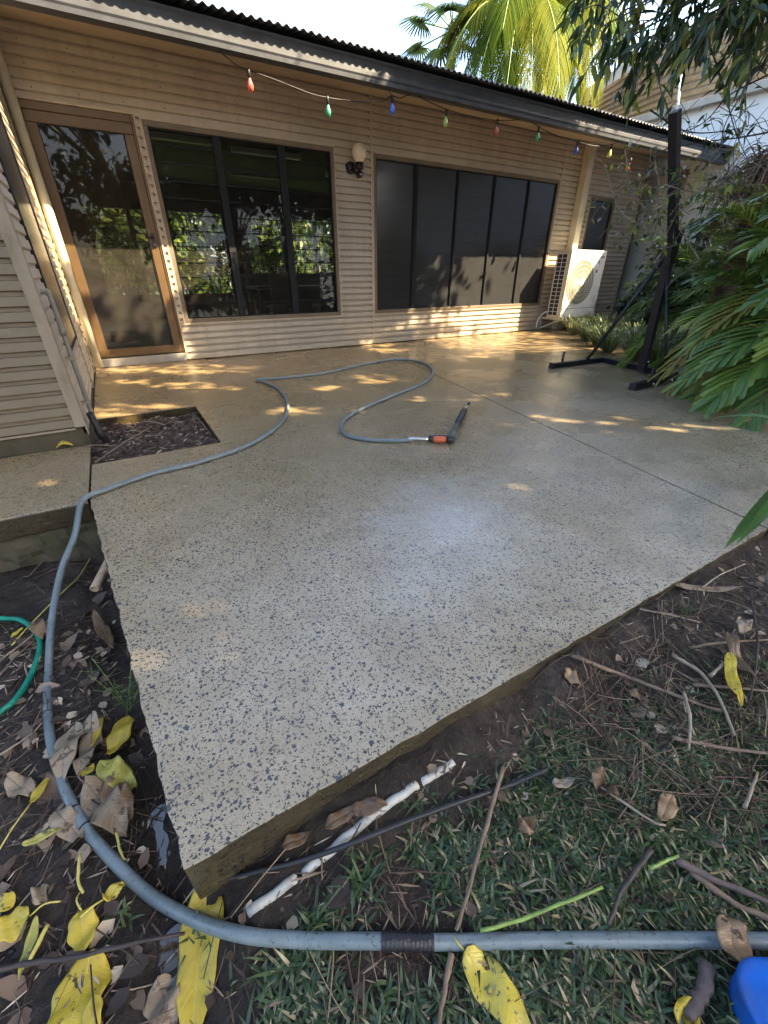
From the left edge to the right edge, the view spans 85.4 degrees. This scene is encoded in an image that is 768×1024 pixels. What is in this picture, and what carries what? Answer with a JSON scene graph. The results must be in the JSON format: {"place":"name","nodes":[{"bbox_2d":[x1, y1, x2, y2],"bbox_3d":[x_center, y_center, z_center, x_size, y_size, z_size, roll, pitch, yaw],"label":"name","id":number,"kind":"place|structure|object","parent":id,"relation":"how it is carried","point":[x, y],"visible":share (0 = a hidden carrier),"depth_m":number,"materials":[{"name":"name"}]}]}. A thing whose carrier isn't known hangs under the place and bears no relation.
{"place":"outdoors","nodes":[
{"label":"outdoors","id":0,"kind":"place"},
{"bbox_2d":[0,445,94,541],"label":"path","id":1,"kind":"structure","parent":0,"point":[41,492],"depth_m":2.12,"materials":[{"name":"concrete"}]},
{"bbox_2d":[0,536,767,1023],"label":"soil ground","id":2,"kind":"structure","parent":0,"point":[388,780],"depth_m":0.98,"materials":[{"name":"soil"}]},
{"bbox_2d":[0,891,15,911],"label":"fallen leaf","id":3,"kind":"object","parent":2,"relation":"on","point":[7,901],"visible":1,"depth_m":0.84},
{"bbox_2d":[0,616,42,715],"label":"green hose","id":4,"kind":"object","parent":2,"relation":"on","point":[23,687],"visible":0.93,"depth_m":1.46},
{"bbox_2d":[29,619,46,639],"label":"fallen leaf","id":5,"kind":"object","parent":4,"relation":"on","point":[39,629],"visible":0.88,"depth_m":1.61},
{"bbox_2d":[18,915,38,979],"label":"fallen leaf","id":6,"kind":"object","parent":2,"relation":"on","point":[31,937],"visible":1,"depth_m":0.80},
{"bbox_2d":[30,883,48,904],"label":"fallen leaf","id":7,"kind":"object","parent":2,"relation":"on","point":[39,895],"visible":1,"depth_m":0.85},
{"bbox_2d":[0,521,104,572],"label":"path footing","id":8,"kind":"object","parent":2,"relation":"on","point":[37,548],"visible":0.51,"depth_m":2.03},
{"bbox_2d":[48,804,84,842],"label":"fallen leaf","id":9,"kind":"object","parent":2,"relation":"on","point":[65,817],"visible":1,"depth_m":0.97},
{"bbox_2d":[22,827,62,845],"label":"fallen leaf","id":10,"kind":"object","parent":9,"relation":"on","point":[39,837],"visible":1,"depth_m":0.95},
{"bbox_2d":[47,948,111,1023],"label":"fallen leaf","id":11,"kind":"object","parent":2,"relation":"on","point":[72,1011],"visible":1,"depth_m":0.74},
{"bbox_2d":[82,994,102,1023],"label":"fallen leaf","id":12,"kind":"object","parent":11,"relation":"on","point":[88,1016],"visible":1,"depth_m":0.71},
{"bbox_2d":[67,892,98,950],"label":"fallen leaf","id":13,"kind":"object","parent":2,"relation":"on","point":[81,932],"visible":1,"depth_m":0.81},
{"bbox_2d":[73,711,102,776],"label":"fallen leaf","id":14,"kind":"object","parent":2,"relation":"on","point":[92,725],"visible":0.95,"depth_m":1.18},
{"bbox_2d":[0,931,184,972],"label":"twig","id":15,"kind":"object","parent":2,"relation":"on","point":[36,962],"visible":1,"depth_m":0.77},
{"bbox_2d":[80,881,124,917],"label":"fallen leaf","id":16,"kind":"object","parent":2,"relation":"on","point":[113,890],"visible":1,"depth_m":0.86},
{"bbox_2d":[78,775,127,836],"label":"fallen leaf","id":17,"kind":"object","parent":2,"relation":"on","point":[101,815],"visible":1,"depth_m":1.01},
{"bbox_2d":[100,777,133,821],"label":"fallen leaf","id":18,"kind":"object","parent":17,"relation":"on","point":[126,796],"visible":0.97,"depth_m":1.03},
{"bbox_2d":[83,656,138,711],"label":"weed","id":19,"kind":"object","parent":2,"relation":"on","point":[128,699],"visible":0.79,"depth_m":1.29,"materials":[{"name":"green plant"}]},
{"bbox_2d":[96,755,136,789],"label":"fallen leaf","id":20,"kind":"object","parent":2,"relation":"on","point":[118,768],"visible":0.9,"depth_m":1.09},
{"bbox_2d":[106,715,134,754],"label":"fallen leaf","id":21,"kind":"object","parent":2,"relation":"on","point":[118,736],"visible":1,"depth_m":1.21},
{"bbox_2d":[103,893,144,945],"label":"grass tuft","id":22,"kind":"object","parent":2,"relation":"on","point":[125,909],"visible":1,"depth_m":0.84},
{"bbox_2d":[146,804,169,866],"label":"fallen leaf","id":23,"kind":"object","parent":2,"relation":"on","point":[161,833],"visible":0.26,"depth_m":1.02,"materials":[{"name":"grey plant"}]},
{"bbox_2d":[158,923,181,1023],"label":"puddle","id":24,"kind":"object","parent":2,"relation":"on","point":[172,963],"visible":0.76,"depth_m":0.80,"materials":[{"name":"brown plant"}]},
{"bbox_2d":[143,973,180,1023],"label":"fallen leaf","id":25,"kind":"object","parent":24,"relation":"on","point":[158,1003],"visible":1,"depth_m":0.74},
{"bbox_2d":[176,890,223,1023],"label":"fallen leaf","id":26,"kind":"object","parent":2,"relation":"on","point":[190,1001],"visible":0.76,"depth_m":0.77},
{"bbox_2d":[282,831,308,849],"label":"fallen leaf","id":27,"kind":"object","parent":2,"relation":"on","point":[293,840],"visible":1,"depth_m":0.88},
{"bbox_2d":[296,874,347,953],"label":"grass tuft","id":28,"kind":"object","parent":2,"relation":"on","point":[319,921],"visible":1,"depth_m":0.79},
{"bbox_2d":[325,804,355,829],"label":"fallen leaf","id":29,"kind":"object","parent":2,"relation":"on","point":[336,819],"visible":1,"depth_m":0.90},
{"bbox_2d":[246,758,455,917],"bbox_3d":[-0.046,0.695,0.913,0.514,0.084,0.019,-17,34,-27],"label":"buried pipe","id":30,"kind":"object","parent":2,"relation":"on","point":[261,902],"visible":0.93,"depth_m":0.88,"materials":[{"name":"white plastic"}]},
{"bbox_2d":[352,796,387,816],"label":"fallen leaf","id":31,"kind":"object","parent":30,"relation":"on","point":[368,806],"visible":1,"depth_m":0.90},
{"bbox_2d":[322,845,393,922],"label":"grass tuft","id":32,"kind":"object","parent":2,"relation":"on","point":[362,885],"visible":1,"depth_m":0.83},
{"bbox_2d":[0,412,767,1023],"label":"leaf litter","id":33,"kind":"object","parent":2,"relation":"on","point":[10,986],"visible":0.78,"depth_m":0.99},
{"bbox_2d":[4,771,35,797],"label":"fallen leaf","id":34,"kind":"object","parent":33,"relation":"on","point":[14,780],"visible":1,"depth_m":1.06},
{"bbox_2d":[0,778,49,848],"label":"fallen leaf","id":35,"kind":"object","parent":33,"relation":"on","point":[38,791],"visible":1,"depth_m":1.03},
{"bbox_2d":[0,900,60,942],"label":"fallen leaf","id":36,"kind":"object","parent":33,"relation":"on","point":[12,924],"visible":1,"depth_m":0.82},
{"bbox_2d":[92,610,113,648],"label":"fallen leaf","id":37,"kind":"object","parent":33,"relation":"on","point":[103,627],"visible":1,"depth_m":1.69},
{"bbox_2d":[0,550,767,1023],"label":"fine twigs","id":38,"kind":"object","parent":2,"relation":"on","point":[656,754],"visible":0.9,"depth_m":1.00,"materials":[{"name":"brown plant"}]},
{"bbox_2d":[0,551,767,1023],"bbox_3d":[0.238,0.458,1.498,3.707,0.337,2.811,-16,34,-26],"label":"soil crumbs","id":39,"kind":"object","parent":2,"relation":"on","point":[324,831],"visible":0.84,"depth_m":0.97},
{"bbox_2d":[229,767,548,881],"bbox_3d":[0.032,0.695,0.918,0.769,0.087,0.047,-8,31,-13],"label":"irrigation tube","id":40,"kind":"object","parent":2,"relation":"on","point":[337,848],"visible":0.98,"depth_m":0.88,"materials":[{"name":"plastic"}]},
{"bbox_2d":[437,952,453,1023],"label":"twig","id":41,"kind":"object","parent":2,"relation":"on","point":[449,964],"visible":1,"depth_m":0.72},
{"bbox_2d":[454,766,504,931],"bbox_3d":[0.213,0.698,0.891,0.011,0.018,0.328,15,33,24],"label":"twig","id":42,"kind":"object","parent":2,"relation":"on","point":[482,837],"visible":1,"depth_m":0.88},
{"bbox_2d":[217,645,767,1023],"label":"grass","id":43,"kind":"structure","parent":2,"relation":"on","point":[541,861],"depth_m":0.84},
{"bbox_2d":[454,937,530,1023],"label":"fallen leaf","id":44,"kind":"object","parent":43,"relation":"on","point":[505,1008],"visible":1,"depth_m":0.71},
{"bbox_2d":[516,814,535,834],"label":"fallen leaf","id":45,"kind":"object","parent":43,"relation":"on","point":[526,825],"visible":1,"depth_m":0.92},
{"bbox_2d":[479,885,603,932],"bbox_3d":[0.303,0.758,0.792,0.261,0.018,0.009,-7,31,-12],"label":"green twig","id":46,"kind":"object","parent":43,"relation":"on","point":[535,913],"visible":1,"depth_m":0.79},
{"bbox_2d":[585,766,619,797],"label":"fallen leaf","id":47,"kind":"object","parent":43,"relation":"on","point":[598,778],"visible":1,"depth_m":0.97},
{"bbox_2d":[607,847,653,925],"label":"twig","id":48,"kind":"object","parent":43,"relation":"on","point":[637,867],"visible":1,"depth_m":0.82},
{"bbox_2d":[657,793,678,820],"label":"fallen leaf","id":49,"kind":"object","parent":43,"relation":"on","point":[667,808],"visible":1,"depth_m":0.92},
{"bbox_2d":[682,691,691,750],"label":"twig","id":50,"kind":"object","parent":43,"relation":"on","point":[689,716],"visible":1,"depth_m":1.09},
{"bbox_2d":[674,996,700,1023],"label":"fallen leaf","id":51,"kind":"object","parent":43,"relation":"on","point":[681,1003],"visible":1,"depth_m":0.69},
{"bbox_2d":[683,957,717,1022],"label":"wood piece","id":52,"kind":"object","parent":43,"relation":"on","point":[701,993],"visible":1,"depth_m":0.70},
{"bbox_2d":[672,735,767,754],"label":"twig","id":53,"kind":"object","parent":43,"relation":"on","point":[695,742],"visible":0.98,"depth_m":1.05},
{"bbox_2d":[688,871,767,921],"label":"twig","id":54,"kind":"object","parent":43,"relation":"on","point":[711,886],"visible":1,"depth_m":0.81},
{"bbox_2d":[571,654,720,711],"bbox_3d":[0.732,0.469,1.179,0.388,0.068,0.040,11,32,18],"label":"twig","id":55,"kind":"object","parent":2,"relation":"on","point":[601,667],"visible":0.99,"depth_m":1.20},
{"bbox_2d":[672,653,735,735],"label":"twig","id":56,"kind":"object","parent":2,"relation":"on","point":[703,675],"visible":1,"depth_m":1.16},
{"bbox_2d":[674,583,741,591],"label":"fallen leaf","id":57,"kind":"object","parent":2,"relation":"on","point":[687,586],"visible":0.98,"depth_m":1.51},
{"bbox_2d":[673,854,767,904],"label":"twig","id":58,"kind":"object","parent":2,"relation":"on","point":[687,865],"visible":1,"depth_m":0.82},
{"bbox_2d":[724,652,742,705],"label":"fallen leaf","id":59,"kind":"object","parent":2,"relation":"on","point":[731,674],"visible":1,"depth_m":1.18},
{"bbox_2d":[726,632,757,681],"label":"fallen leaf","id":60,"kind":"object","parent":59,"relation":"on","point":[733,642],"visible":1,"depth_m":1.22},
{"bbox_2d":[737,617,755,634],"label":"fallen leaf","id":61,"kind":"object","parent":2,"relation":"on","point":[744,626],"visible":1,"depth_m":1.29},
{"bbox_2d":[728,957,767,1023],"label":"blue tub","id":62,"kind":"object","parent":2,"relation":"on","point":[748,990],"visible":1,"depth_m":0.68,"materials":[{"name":"plastic"}]},
{"bbox_2d":[749,589,758,700],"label":"twig","id":63,"kind":"object","parent":2,"relation":"on","point":[757,638],"visible":0.98,"depth_m":1.26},
{"bbox_2d":[90,325,767,899],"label":"patio","id":64,"kind":"structure","parent":0,"point":[316,609],"depth_m":1.72,"materials":[{"name":"concrete"}]},
{"bbox_2d":[89,560,107,591],"bbox_3d":[-1.211,0.251,1.798,0.033,0.062,0.220,-4,30,-8],"label":"pipe stub","id":65,"kind":"object","parent":64,"relation":"attached to","point":[98,579],"visible":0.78,"depth_m":1.75,"materials":[{"name":"plastic"}]},
{"bbox_2d":[93,413,215,463],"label":"planting hole soil","id":66,"kind":"structure","parent":64,"relation":"in","point":[154,444],"depth_m":2.86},
{"bbox_2d":[0,0,733,367],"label":"house","id":67,"kind":"structure","parent":64,"relation":"on","point":[142,118],"depth_m":5.24,"materials":[{"name":"wood"}]},
{"bbox_2d":[0,47,109,458],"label":"house wing","id":68,"kind":"structure","parent":67,"relation":"attached to","point":[47,381],"depth_m":2.54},
{"bbox_2d":[0,113,76,350],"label":"window","id":69,"kind":"structure","parent":68,"relation":"in","point":[12,173],"depth_m":2.90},
{"bbox_2d":[17,98,186,367],"bbox_3d":[-2.911,-2.788,4.456,0.991,2.298,0.144,-16,34,-26],"label":"door","id":70,"kind":"structure","parent":67,"relation":"in","point":[90,162],"depth_m":4.36,"materials":[{"name":"brown wood"}]},
{"bbox_2d":[141,119,340,322],"bbox_3d":[-1.529,-3.372,5.071,2.090,1.850,0.071,-16,34,-26],"label":"window","id":71,"kind":"structure","parent":67,"relation":"in","point":[215,135],"depth_m":4.95,"materials":[{"name":"black glass"}]},
{"bbox_2d":[265,273,291,313],"bbox_3d":[-1.839,-3.673,7.346,0.400,0.950,0.420,-16,34,-26],"label":"chair","id":72,"kind":"object","parent":67,"relation":"on","point":[279,282],"visible":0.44,"depth_m":7.07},
{"bbox_2d":[245,285,329,314],"bbox_3d":[-1.677,-3.984,8.096,1.700,0.740,0.800,-16,34,-26],"label":"table","id":73,"kind":"object","parent":67,"relation":"on","point":[260,296],"visible":0.26,"depth_m":7.67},
{"bbox_2d":[313,273,334,311],"bbox_3d":[-1.065,-3.902,7.744,0.400,0.950,0.420,-16,34,-26],"label":"chair","id":74,"kind":"object","parent":67,"relation":"on","point":[327,284],"visible":0.42,"depth_m":7.46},
{"bbox_2d":[345,142,365,178],"bbox_3d":[-0.335,-4.359,5.169,0.179,0.341,0.254,-32,43,-42],"label":"wall lamp","id":75,"kind":"object","parent":67,"relation":"attached to","point":[359,152],"visible":1,"depth_m":5.12,"materials":[{"name":"glass"}]},
{"bbox_2d":[219,51,631,170],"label":"string lights","id":76,"kind":"object","parent":67,"relation":"hanging from","point":[250,86],"visible":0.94,"depth_m":4.36,"materials":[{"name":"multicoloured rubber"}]},
{"bbox_2d":[373,153,560,313],"bbox_3d":[1.372,-4.231,6.562,3.545,1.850,0.071,-16,34,-26],"label":"window","id":77,"kind":"structure","parent":67,"relation":"in","point":[447,236],"depth_m":6.41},
{"bbox_2d":[581,196,615,250],"bbox_3d":[3.937,-5.259,7.725,0.720,0.920,0.071,-16,34,-26],"label":"window","id":78,"kind":"structure","parent":67,"relation":"in","point":[592,238],"depth_m":7.71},
{"bbox_2d":[42,358,767,953],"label":"hose","id":79,"kind":"object","parent":64,"relation":"on","point":[382,940],"visible":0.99,"depth_m":0.77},
{"bbox_2d":[49,721,84,779],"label":"fallen leaf","id":80,"kind":"object","parent":79,"relation":"on","point":[62,756],"visible":1,"depth_m":1.12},
{"bbox_2d":[716,908,752,961],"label":"fallen leaf","id":81,"kind":"object","parent":79,"relation":"on","point":[732,936],"visible":1,"depth_m":0.75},
{"bbox_2d":[406,402,470,443],"bbox_3d":[0.534,-0.651,2.989,0.290,0.052,0.996,18,35,29],"label":"spray gun","id":82,"kind":"object","parent":64,"relation":"on","point":[450,438],"visible":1,"depth_m":2.69,"materials":[{"name":"metal"}]},
{"bbox_2d":[535,249,606,329],"bbox_3d":[3.451,-4.076,7.700,1.001,1.295,0.516,-16,34,-26],"label":"air conditioner","id":83,"kind":"object","parent":64,"relation":"on","point":[577,277],"visible":1,"depth_m":7.44,"materials":[{"name":"white metal"}]},
{"bbox_2d":[555,313,593,334],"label":"strap clump","id":84,"kind":"object","parent":64,"relation":"on","point":[573,331],"visible":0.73,"depth_m":7.29,"materials":[{"name":"green plant"}]},
{"bbox_2d":[569,318,610,340],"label":"strap clump","id":85,"kind":"object","parent":64,"relation":"on","point":[582,335],"visible":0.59,"depth_m":6.65,"materials":[{"name":"green plant"}]},
{"bbox_2d":[548,108,687,390],"bbox_3d":[2.519,-2.413,4.030,1.097,2.082,1.155,-16,34,-26],"label":"bag stand","id":86,"kind":"object","parent":64,"relation":"on","point":[674,150],"visible":0.93,"depth_m":4.07,"materials":[{"name":"black metal"}]},
{"bbox_2d":[580,139,767,299],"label":"leafy vine","id":87,"kind":"object","parent":86,"relation":"attached to","point":[727,188],"visible":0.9,"depth_m":3.85,"materials":[{"name":"green plant"}]},
{"bbox_2d":[601,328,675,359],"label":"strap clump","id":88,"kind":"object","parent":64,"relation":"on","point":[629,338],"visible":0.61,"depth_m":5.20,"materials":[{"name":"green plant"}]},
{"bbox_2d":[632,334,687,367],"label":"strap clump","id":89,"kind":"object","parent":64,"relation":"on","point":[658,352],"visible":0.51,"depth_m":4.72,"materials":[{"name":"green plant"}]},
{"bbox_2d":[613,287,718,368],"bbox_3d":[3.283,-2.003,4.707,1.309,0.940,0.587,0,30,-1],"label":"palm plant","id":90,"kind":"object","parent":64,"relation":"on","point":[662,322],"visible":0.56,"depth_m":4.62,"materials":[{"name":"green plant"}]},
{"bbox_2d":[660,323,758,397],"bbox_3d":[2.909,-1.154,3.746,1.071,0.987,0.433,-7,31,-11],"label":"palm plant","id":91,"kind":"object","parent":64,"relation":"on","point":[672,391],"visible":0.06,"depth_m":3.70,"materials":[{"name":"green plant"}]},
{"bbox_2d":[181,0,738,280],"label":"sky","id":92,"kind":"structure","parent":0,"point":[370,23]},
{"bbox_2d":[611,318,745,363],"bbox_3d":[6.550,-2.330,6.160,8.100,0.408,11.500,-16,34,-26],"label":"garden bed","id":93,"kind":"object","parent":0,"point":[671,333],"depth_m":7.22,"materials":[{"name":"soil"}]},
{"bbox_2d":[578,320,629,345],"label":"strap clump","id":94,"kind":"object","parent":93,"relation":"on","point":[593,340],"visible":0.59,"depth_m":6.14,"materials":[{"name":"green plant"}]},
{"bbox_2d":[580,323,638,352],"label":"strap clump","id":95,"kind":"object","parent":93,"relation":"on","point":[608,347],"visible":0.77,"depth_m":5.62,"materials":[{"name":"green plant"}]},
{"bbox_2d":[553,0,767,128],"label":"tree","id":96,"kind":"object","parent":93,"relation":"on","point":[713,26],"visible":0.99,"depth_m":3.26,"materials":[{"name":"green plant"}]},
{"bbox_2d":[630,4,767,175],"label":"dry vine","id":97,"kind":"object","parent":96,"relation":"attached to","point":[737,131],"visible":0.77,"depth_m":3.31,"materials":[{"name":"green plant"}]},
{"bbox_2d":[606,210,724,328],"bbox_3d":[5.155,-4.127,7.271,2.405,2.050,2.000,-16,34,-26],"label":"shrub","id":98,"kind":"object","parent":93,"relation":"on","point":[676,283],"visible":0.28,"depth_m":7.25,"materials":[{"name":"green plant"}]},
{"bbox_2d":[575,18,767,323],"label":"neighbour building","id":99,"kind":"structure","parent":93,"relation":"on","point":[689,96],"depth_m":8.14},
{"bbox_2d":[599,203,767,397],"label":"palm plant","id":100,"kind":"object","parent":93,"relation":"on","point":[761,246],"visible":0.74,"depth_m":3.62,"materials":[{"name":"green plant"}]},
{"bbox_2d":[637,181,767,345],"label":"palm plant","id":101,"kind":"object","parent":93,"relation":"on","point":[747,265],"visible":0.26,"depth_m":4.71,"materials":[{"name":"green plant"}]},
{"bbox_2d":[647,285,767,392],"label":"palm plant","id":102,"kind":"object","parent":93,"relation":"on","point":[715,327],"visible":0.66,"depth_m":3.43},
{"bbox_2d":[661,181,767,284],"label":"palm plant","id":103,"kind":"object","parent":93,"relation":"on","point":[764,194],"visible":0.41,"depth_m":3.94,"materials":[{"name":"green plant"}]},
{"bbox_2d":[662,279,767,431],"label":"palm plant","id":104,"kind":"object","parent":93,"relation":"on","point":[720,394],"visible":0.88,"depth_m":3.05,"materials":[{"name":"green plant"}]},
{"bbox_2d":[681,225,767,339],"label":"shrub","id":105,"kind":"object","parent":93,"relation":"on","point":[689,276],"visible":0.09,"depth_m":6.35,"materials":[{"name":"green plant"}]},
{"bbox_2d":[686,144,767,363],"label":"dead palm","id":106,"kind":"object","parent":93,"relation":"on","point":[760,176],"visible":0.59,"depth_m":4.14,"materials":[{"name":"brown plant"}]},
{"bbox_2d":[712,414,767,548],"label":"broad leaf plant","id":107,"kind":"object","parent":93,"relation":"on","point":[755,517],"visible":1,"depth_m":1.67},
{"label":"ground","id":108,"kind":"structure","parent":0,"visible":0},
{"bbox_2d":[396,0,484,70],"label":"fan palm","id":109,"kind":"object","parent":108,"relation":"on","point":[420,22],"visible":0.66,"depth_m":8.94,"materials":[{"name":"green plant"}]},
{"bbox_2d":[430,0,598,99],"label":"tall palm","id":110,"kind":"object","parent":108,"relation":"on","point":[512,28],"visible":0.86,"depth_m":7.39,"materials":[{"name":"green plant"}]},
{"bbox_2d":[525,0,631,108],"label":"tall palm","id":111,"kind":"object","parent":108,"relation":"on","point":[586,50],"visible":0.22,"depth_m":8.27,"materials":[{"name":"green plant"}]},
{"label":"lawn","id":112,"kind":"structure","parent":0,"visible":0},
{"bbox_2d":[40,204,204,294],"bbox_3d":[-8.075,-8.396,11.881,5.223,5.210,3.563,-16,34,-26],"label":"garden shrub","id":113,"kind":"object","parent":112,"relation":"on","point":[184,255],"visible":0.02,"depth_m":12.83,"materials":[{"name":"green plant"}]},
{"bbox_2d":[168,212,254,293],"bbox_3d":[-6.828,-8.862,13.620,5.605,4.420,3.762,-16,34,-26],"label":"garden shrub","id":114,"kind":"object","parent":112,"relation":"on","point":[191,240],"visible":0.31,"depth_m":13.79,"materials":[{"name":"green plant"}]},
{"bbox_2d":[195,214,332,280],"bbox_3d":[-3.935,-9.698,14.445,4.063,5.725,5.409,16,34,26],"label":"garden shrub","id":115,"kind":"object","parent":112,"relation":"on","point":[265,228],"visible":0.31,"depth_m":14.29,"materials":[{"name":"green plant"}]},
{"bbox_2d":[299,220,333,272],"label":"garden shrub","id":116,"kind":"object","parent":112,"relation":"on","point":[325,231],"visible":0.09,"depth_m":15.61,"materials":[{"name":"green plant"}]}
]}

